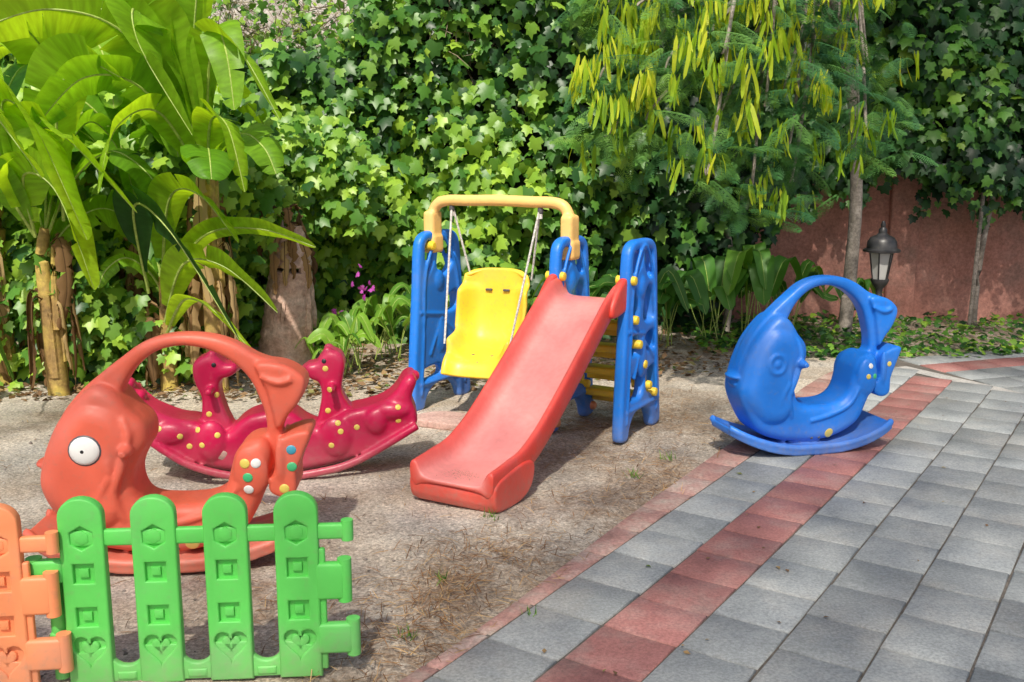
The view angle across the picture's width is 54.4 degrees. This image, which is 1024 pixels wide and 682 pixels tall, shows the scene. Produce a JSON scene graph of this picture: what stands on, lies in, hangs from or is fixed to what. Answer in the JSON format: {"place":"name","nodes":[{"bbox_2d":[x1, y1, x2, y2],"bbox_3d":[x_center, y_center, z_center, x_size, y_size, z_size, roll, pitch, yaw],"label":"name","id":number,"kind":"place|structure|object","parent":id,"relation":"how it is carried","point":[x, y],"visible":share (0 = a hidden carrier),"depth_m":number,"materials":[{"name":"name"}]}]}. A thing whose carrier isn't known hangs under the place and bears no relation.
{"place":"outdoors","nodes":[
{"label":"outdoors","id":0,"kind":"place"},
{"bbox_2d":[209,0,355,57],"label":"house wall","id":1,"kind":"structure","parent":0,"point":[266,11],"depth_m":12.42,"materials":[{"name":"beige paint"}]},
{"bbox_2d":[0,318,1023,681],"bbox_3d":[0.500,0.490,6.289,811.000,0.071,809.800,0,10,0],"label":"ground","id":2,"kind":"structure","parent":0,"point":[22,496],"depth_m":4.77,"materials":[{"name":"soil"}]},
{"bbox_2d":[0,503,73,681],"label":"picket fence panel","id":3,"kind":"object","parent":2,"relation":"on","point":[27,654],"visible":1,"depth_m":2.98,"materials":[{"name":"orange plastic"}]},
{"bbox_2d":[0,63,121,384],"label":"banana plant","id":4,"kind":"object","parent":2,"relation":"on","point":[16,73],"visible":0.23,"depth_m":7.10,"materials":[{"name":"green plant"}]},
{"bbox_2d":[0,33,158,395],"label":"banana plant","id":5,"kind":"object","parent":2,"relation":"on","point":[36,172],"visible":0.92,"depth_m":6.43,"materials":[{"name":"green plant"}]},
{"bbox_2d":[0,15,163,217],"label":"banana plant","id":6,"kind":"object","parent":2,"relation":"on","point":[22,50],"visible":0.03,"depth_m":7.23,"materials":[{"name":"green plant"}]},
{"bbox_2d":[0,0,284,392],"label":"banana plant","id":7,"kind":"object","parent":2,"relation":"on","point":[175,61],"visible":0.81,"depth_m":6.25,"materials":[{"name":"green plant"}]},
{"bbox_2d":[22,331,315,573],"bbox_3d":[-1.381,0.426,4.041,1.138,0.936,0.420,-1,10,-4],"label":"fish rocker","id":8,"kind":"object","parent":2,"relation":"on","point":[104,434],"visible":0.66,"depth_m":3.94,"materials":[{"name":"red plastic"}]},
{"bbox_2d":[71,84,277,371],"bbox_3d":[-2.640,-0.875,7.486,1.760,2.350,1.575,-10,14,-43],"label":"banana plant","id":9,"kind":"object","parent":2,"relation":"on","point":[86,135],"visible":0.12,"depth_m":7.24,"materials":[{"name":"green plant"}]},
{"bbox_2d":[25,490,360,681],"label":"picket fence panel","id":10,"kind":"object","parent":2,"relation":"on","point":[310,580],"visible":0.99,"depth_m":3.06,"materials":[{"name":"green plastic"}]},
{"bbox_2d":[0,91,387,391],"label":"ivy","id":11,"kind":"object","parent":2,"relation":"on","point":[324,165],"visible":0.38,"depth_m":7.23,"materials":[{"name":"green plant"}]},
{"bbox_2d":[97,172,315,390],"bbox_3d":[-2.260,-0.334,6.667,1.938,1.576,0.722,6,12,31],"label":"banana plant","id":12,"kind":"object","parent":2,"relation":"on","point":[158,207],"visible":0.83,"depth_m":6.54,"materials":[{"name":"green plant"}]},
{"bbox_2d":[128,343,418,478],"bbox_3d":[-1.229,0.356,5.167,1.497,0.668,0.370,-1,10,-7],"label":"dinosaur seesaw","id":13,"kind":"object","parent":2,"relation":"on","point":[214,433],"visible":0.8,"depth_m":5.08,"materials":[{"name":"plastic"}]},
{"bbox_2d":[256,204,317,364],"bbox_3d":[-1.776,-0.377,7.656,0.540,1.369,0.540,0,10,0],"label":"palm trunk","id":14,"kind":"object","parent":2,"relation":"on","point":[288,326],"visible":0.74,"depth_m":7.53,"materials":[{"name":"brown plant"}]},
{"bbox_2d":[295,333,361,358],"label":"canna plant","id":15,"kind":"object","parent":2,"relation":"on","point":[342,344],"visible":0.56,"depth_m":7.37,"materials":[{"name":"green plant"}]},
{"bbox_2d":[307,308,392,374],"bbox_3d":[-1.223,0.000,7.564,0.622,0.480,0.430,0,10,0],"label":"canna plant","id":16,"kind":"object","parent":2,"relation":"on","point":[349,322],"visible":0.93,"depth_m":7.44,"materials":[{"name":"green plant"}]},
{"bbox_2d":[331,264,374,314],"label":"magenta flowers","id":17,"kind":"object","parent":16,"relation":"on","point":[361,288],"visible":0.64,"depth_m":7.71,"materials":[{"name":"pink plant"}]},
{"bbox_2d":[0,374,729,681],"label":"straw debris","id":18,"kind":"object","parent":2,"relation":"on","point":[441,598],"visible":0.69,"depth_m":3.87,"materials":[{"name":"beige plant"}]},
{"bbox_2d":[0,392,729,681],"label":"pebbles","id":19,"kind":"object","parent":2,"relation":"on","point":[123,649],"visible":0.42,"depth_m":4.70,"materials":[{"name":"stone"}]},
{"bbox_2d":[0,324,737,402],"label":"leaf litter","id":20,"kind":"object","parent":2,"relation":"on","point":[79,388],"visible":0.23,"depth_m":7.32,"materials":[{"name":"brown plant"}]},
{"bbox_2d":[352,293,410,360],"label":"canna plant","id":21,"kind":"object","parent":2,"relation":"on","point":[370,306],"visible":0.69,"depth_m":7.92,"materials":[{"name":"green plant"}]},
{"bbox_2d":[385,282,410,317],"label":"canna plant","id":22,"kind":"object","parent":2,"relation":"on","point":[400,309],"visible":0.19,"depth_m":8.29,"materials":[{"name":"green plant"}]},
{"bbox_2d":[395,624,418,640],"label":"grass tuft","id":23,"kind":"object","parent":2,"relation":"on","point":[409,633],"visible":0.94,"depth_m":3.38,"materials":[{"name":"green plant"}]},
{"bbox_2d":[408,229,469,410],"bbox_3d":[-0.482,-0.156,6.594,0.099,1.162,0.685,6,12,29],"label":"swing side panel","id":24,"kind":"object","parent":2,"relation":"on","point":[427,347],"visible":0.77,"depth_m":6.45,"materials":[{"name":"blue plastic"}]},
{"bbox_2d":[424,195,579,260],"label":"swing beam","id":25,"kind":"structure","parent":24,"relation":"on","point":[569,221],"depth_m":6.10,"materials":[{"name":"yellow plastic"}]},
{"bbox_2d":[443,210,541,343],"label":"swing ropes","id":26,"kind":"object","parent":25,"relation":"hanging from","point":[538,218],"visible":0.93,"depth_m":6.23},
{"bbox_2d":[441,267,529,378],"bbox_3d":[-0.162,-0.115,6.237,0.481,0.642,0.516,4,11,20],"label":"swing seat","id":27,"kind":"object","parent":26,"relation":"hanging from","point":[484,322],"visible":0.84,"depth_m":6.37,"materials":[{"name":"yellow plastic"}]},
{"bbox_2d":[472,288,509,362],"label":"seat slots","id":28,"kind":"object","parent":27,"relation":"attached to","point":[491,289],"visible":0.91,"depth_m":6.37,"materials":[{"name":"grey plastic"}]},
{"bbox_2d":[449,205,542,213],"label":"rope hooks","id":29,"kind":"object","parent":25,"relation":"attached to","point":[539,210],"visible":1,"depth_m":6.32,"materials":[{"name":"grey plastic"}]},
{"bbox_2d":[416,411,465,430],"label":"slab","id":30,"kind":"structure","parent":2,"relation":"on","point":[447,420],"depth_m":6.09,"materials":[{"name":"pink stone"}]},
{"bbox_2d":[435,568,449,585],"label":"grass tuft","id":31,"kind":"object","parent":2,"relation":"on","point":[438,576],"visible":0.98,"depth_m":3.85,"materials":[{"name":"green plant"}]},
{"bbox_2d":[410,460,534,512],"bbox_3d":[-0.189,0.662,4.790,0.480,0.195,0.384,6,12,29],"label":"landing lip","id":32,"kind":"object","parent":2,"relation":"on","point":[512,487],"visible":0.48,"depth_m":4.64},
{"bbox_2d":[410,278,615,498],"bbox_3d":[0.100,0.154,5.204,0.492,0.875,1.546,6,12,29],"label":"chute","id":33,"kind":"object","parent":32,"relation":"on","point":[507,424],"visible":0.94,"depth_m":5.18,"materials":[{"name":"red plastic"}]},
{"bbox_2d":[436,469,481,481],"bbox_3d":[-0.208,0.630,4.747,0.280,0.003,0.253,6,12,29],"label":"landing grit","id":34,"kind":"object","parent":33,"relation":"on","point":[463,474],"visible":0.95,"depth_m":4.73,"materials":[{"name":"beige sand"}]},
{"bbox_2d":[539,274,626,318],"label":"slide top cheeks","id":35,"kind":"object","parent":33,"relation":"on","point":[618,306],"visible":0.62,"depth_m":5.53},
{"bbox_2d":[483,507,498,520],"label":"grass tuft","id":36,"kind":"object","parent":2,"relation":"on","point":[492,514],"visible":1,"depth_m":4.52,"materials":[{"name":"green plant"}]},
{"bbox_2d":[0,0,1023,347],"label":"ivy hedge","id":37,"kind":"object","parent":2,"relation":"on","point":[460,96],"visible":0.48,"depth_m":8.78,"materials":[{"name":"green plant"}]},
{"bbox_2d":[549,235,592,431],"bbox_3d":[0.354,-0.061,6.071,0.099,1.162,0.595,6,12,29],"label":"side panel","id":38,"kind":"object","parent":2,"relation":"on","point":[576,281],"visible":0.31,"depth_m":6.03,"materials":[{"name":"blue plastic"}]},
{"bbox_2d":[584,296,633,401],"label":"ladder steps","id":39,"kind":"structure","parent":38,"relation":"attached to","point":[602,371],"depth_m":6.13,"materials":[{"name":"yellow plastic"}]},
{"bbox_2d":[527,267,615,307],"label":"canna plant","id":40,"kind":"object","parent":2,"relation":"on","point":[601,282],"visible":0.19,"depth_m":8.36,"materials":[{"name":"green plant"}]},
{"bbox_2d":[556,401,596,427],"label":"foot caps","id":41,"kind":"object","parent":2,"relation":"on","point":[593,405],"visible":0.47,"depth_m":6.33,"materials":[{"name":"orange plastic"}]},
{"bbox_2d":[622,465,644,478],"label":"grass tuft","id":42,"kind":"object","parent":2,"relation":"on","point":[633,471],"visible":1,"depth_m":5.10,"materials":[{"name":"green plant"}]},
{"bbox_2d":[612,238,658,442],"bbox_3d":[0.744,-0.021,5.849,0.099,1.162,0.595,6,12,29],"label":"side panel","id":43,"kind":"object","parent":2,"relation":"on","point":[639,258],"visible":0.96,"depth_m":5.74,"materials":[{"name":"blue plastic"}]},
{"bbox_2d":[425,241,657,395],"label":"bolt caps","id":44,"kind":"object","parent":43,"relation":"attached to","point":[586,383],"visible":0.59,"depth_m":5.85,"materials":[{"name":"yellow plastic"}]},
{"bbox_2d":[589,266,688,318],"bbox_3d":[1.049,-0.305,8.439,0.892,0.739,0.781,0,10,0],"label":"canna plant","id":45,"kind":"object","parent":2,"relation":"on","point":[671,273],"visible":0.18,"depth_m":8.23,"materials":[{"name":"green plant"}]},
{"bbox_2d":[659,451,675,460],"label":"grass tuft","id":46,"kind":"object","parent":2,"relation":"on","point":[669,458],"visible":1,"depth_m":5.40,"materials":[{"name":"green plant"}]},
{"bbox_2d":[657,269,709,346],"bbox_3d":[1.316,-0.294,8.539,0.639,0.726,0.812,0,10,0],"label":"canna plant","id":47,"kind":"object","parent":2,"relation":"on","point":[698,296],"visible":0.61,"depth_m":8.28,"materials":[{"name":"green plant"}]},
{"bbox_2d":[666,254,751,339],"bbox_3d":[1.826,-0.380,8.788,0.919,0.802,0.995,0,10,0],"label":"canna plant","id":48,"kind":"object","parent":2,"relation":"on","point":[710,268],"visible":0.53,"depth_m":8.83,"materials":[{"name":"green plant"}]},
{"bbox_2d":[711,174,732,331],"bbox_3d":[1.953,-0.861,9.340,0.287,1.660,0.104,5,11,24],"label":"slim tree trunk","id":49,"kind":"object","parent":2,"relation":"on","point":[726,311],"visible":0.24,"depth_m":9.38,"materials":[{"name":"grey plant"}]},
{"bbox_2d":[546,0,938,337],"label":"leucaena tree","id":50,"kind":"object","parent":2,"relation":"on","point":[832,33],"visible":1,"depth_m":6.38,"materials":[{"name":"green plant"}]},
{"bbox_2d":[723,242,803,330],"bbox_3d":[2.246,-0.449,8.798,0.583,0.818,1.058,5,11,24],"label":"canna plant","id":51,"kind":"object","parent":2,"relation":"on","point":[763,270],"visible":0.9,"depth_m":8.49,"materials":[{"name":"green plant"}]},
{"bbox_2d":[738,259,826,325],"bbox_3d":[2.520,-0.410,9.204,0.890,0.704,0.682,0,10,0],"label":"canna plant","id":52,"kind":"object","parent":2,"relation":"on","point":[807,269],"visible":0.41,"depth_m":9.12,"materials":[{"name":"green plant"}]},
{"bbox_2d":[661,158,1023,320],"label":"terracotta garden wall","id":53,"kind":"structure","parent":2,"relation":"on","point":[945,259],"depth_m":10.10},
{"bbox_2d":[883,174,922,317],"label":"pilasters","id":54,"kind":"object","parent":53,"relation":"attached to","point":[899,290],"visible":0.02,"depth_m":10.03,"materials":[{"name":"paint"}]},
{"bbox_2d":[680,308,1023,360],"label":"groundcover plants","id":55,"kind":"object","parent":2,"relation":"on","point":[823,331],"visible":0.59,"depth_m":8.89,"materials":[{"name":"green plant"}]},
{"bbox_2d":[823,277,883,321],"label":"canna plant","id":56,"kind":"object","parent":2,"relation":"on","point":[866,284],"visible":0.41,"depth_m":9.60,"materials":[{"name":"green plant"}]},
{"bbox_2d":[863,221,900,296],"bbox_3d":[3.100,-0.460,8.403,0.304,1.100,0.304,0,10,0],"label":"garden lamp","id":57,"kind":"object","parent":2,"relation":"on","point":[881,248],"visible":0.79,"depth_m":8.30,"materials":[{"name":"black metal"}]},
{"bbox_2d":[967,192,994,327],"bbox_3d":[4.615,-1.075,9.682,0.321,1.955,0.095,-4,11,-23],"label":"slim tree trunk","id":58,"kind":"object","parent":2,"relation":"on","point":[981,239],"visible":0.57,"depth_m":9.69,"materials":[{"name":"grey plant"}]},
{"bbox_2d":[399,349,1023,681],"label":"paved patio","id":59,"kind":"structure","parent":0,"point":[948,606],"depth_m":3.90,"materials":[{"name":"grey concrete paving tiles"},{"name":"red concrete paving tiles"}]},
{"bbox_2d":[520,605,536,616],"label":"grass tuft","id":60,"kind":"object","parent":59,"relation":"on","point":[529,613],"visible":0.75,"depth_m":3.52,"materials":[{"name":"green plant"}]},
{"bbox_2d":[542,391,1021,674],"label":"blown leaves","id":61,"kind":"object","parent":59,"relation":"on","point":[544,650],"visible":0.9,"depth_m":3.88,"materials":[{"name":"brown plant"}]},
{"bbox_2d":[710,275,900,455],"bbox_3d":[1.639,0.115,5.529,1.035,0.960,0.420,-3,11,-14],"label":"fish rocker","id":62,"kind":"object","parent":59,"relation":"on","point":[768,363],"visible":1,"depth_m":5.45,"materials":[{"name":"blue plastic"}]}
]}

